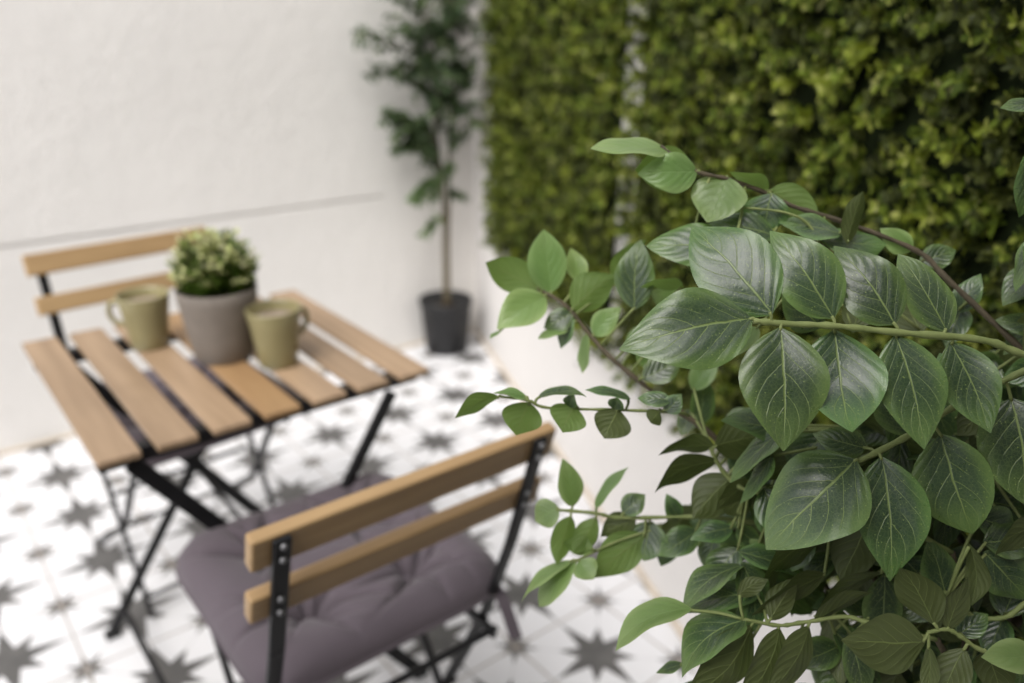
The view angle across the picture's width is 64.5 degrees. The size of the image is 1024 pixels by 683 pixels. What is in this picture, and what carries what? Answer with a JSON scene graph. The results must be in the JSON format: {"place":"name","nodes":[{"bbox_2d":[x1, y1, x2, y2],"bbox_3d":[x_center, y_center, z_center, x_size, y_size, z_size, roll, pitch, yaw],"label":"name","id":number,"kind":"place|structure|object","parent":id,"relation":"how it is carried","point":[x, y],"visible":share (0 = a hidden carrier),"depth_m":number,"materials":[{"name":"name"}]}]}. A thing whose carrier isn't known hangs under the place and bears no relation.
{"place":"outdoors","nodes":[
{"label":"outdoors","id":0,"kind":"place"},
{"bbox_2d":[0,330,698,682],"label":"floor","id":1,"kind":"structure","parent":0,"point":[65,579],"depth_m":2.05,"materials":[{"name":"tile"}]},
{"bbox_2d":[21,226,289,617],"bbox_3d":[-0.784,0.180,1.895,0.406,0.790,0.479,-19,29,-41],"label":"folding chair","id":2,"kind":"object","parent":1,"relation":"on","point":[41,266],"visible":0.38,"depth_m":1.83,"materials":[{"name":"brown wood"}]},
{"bbox_2d":[102,357,299,465],"bbox_3d":[-0.708,0.135,1.764,0.407,0.073,0.400,-19,29,-41],"label":"seat cushion","id":3,"kind":"object","parent":2,"relation":"on","point":[134,431],"visible":0.17,"depth_m":1.69,"materials":[{"name":"fabric"}]},
{"bbox_2d":[22,290,428,682],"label":"bistro table","id":4,"kind":"object","parent":1,"relation":"on","point":[82,397],"visible":0.77,"depth_m":1.39,"materials":[{"name":"brown wood"}]},
{"bbox_2d":[106,286,169,351],"bbox_3d":[-0.677,-0.040,1.496,0.092,0.102,0.098,18,28,37],"label":"mug","id":5,"kind":"object","parent":4,"relation":"on","point":[144,311],"visible":1,"depth_m":1.48,"materials":[{"name":"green ceramic"}]},
{"bbox_2d":[165,228,261,365],"bbox_3d":[-0.521,-0.084,1.433,0.160,0.235,0.165,-4,22,-11],"label":"potted bush","id":6,"kind":"object","parent":4,"relation":"on","point":[215,291],"visible":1,"depth_m":1.39,"materials":[{"name":"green plant"}]},
{"bbox_2d":[245,299,309,369],"bbox_3d":[-0.415,-0.012,1.430,0.095,0.105,0.101,1,22,2],"label":"mug","id":7,"kind":"object","parent":4,"relation":"on","point":[276,330],"visible":1,"depth_m":1.41,"materials":[{"name":"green ceramic"}]},
{"bbox_2d":[0,0,475,455],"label":"white wall","id":8,"kind":"structure","parent":1,"relation":"on","point":[255,122],"depth_m":2.62,"materials":[{"name":"paint"}]},
{"bbox_2d":[210,422,555,682],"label":"folding chair","id":9,"kind":"object","parent":1,"relation":"on","point":[276,546],"visible":0.71,"depth_m":0.95,"materials":[{"name":"brown wood"}]},
{"bbox_2d":[175,473,521,682],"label":"seat cushion","id":10,"kind":"object","parent":9,"relation":"on","point":[339,631],"visible":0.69,"depth_m":1.16,"materials":[{"name":"fabric"}]},
{"bbox_2d":[350,0,490,355],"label":"potted tree","id":11,"kind":"object","parent":1,"relation":"on","point":[445,311],"visible":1,"depth_m":2.92,"materials":[{"name":"green plant"}]},
{"bbox_2d":[474,0,858,682],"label":"white wall","id":12,"kind":"structure","parent":1,"relation":"on","point":[530,364],"depth_m":2.24,"materials":[{"name":"paint"}]},
{"bbox_2d":[473,0,640,368],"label":"hedge panel","id":13,"kind":"object","parent":12,"relation":"attached to","point":[557,85],"visible":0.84,"depth_m":2.22,"materials":[{"name":"green plant"}]},
{"bbox_2d":[598,0,1023,640],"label":"hedge panel","id":14,"kind":"object","parent":12,"relation":"attached to","point":[896,114],"visible":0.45,"depth_m":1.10,"materials":[{"name":"green plant"}]},
{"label":"deck","id":15,"kind":"structure","parent":0,"visible":0},
{"bbox_2d":[455,98,1023,682],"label":"leafy plant","id":16,"kind":"object","parent":15,"relation":"on","point":[887,492],"visible":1,"depth_m":0.55,"materials":[{"name":"green plant"}]}
]}

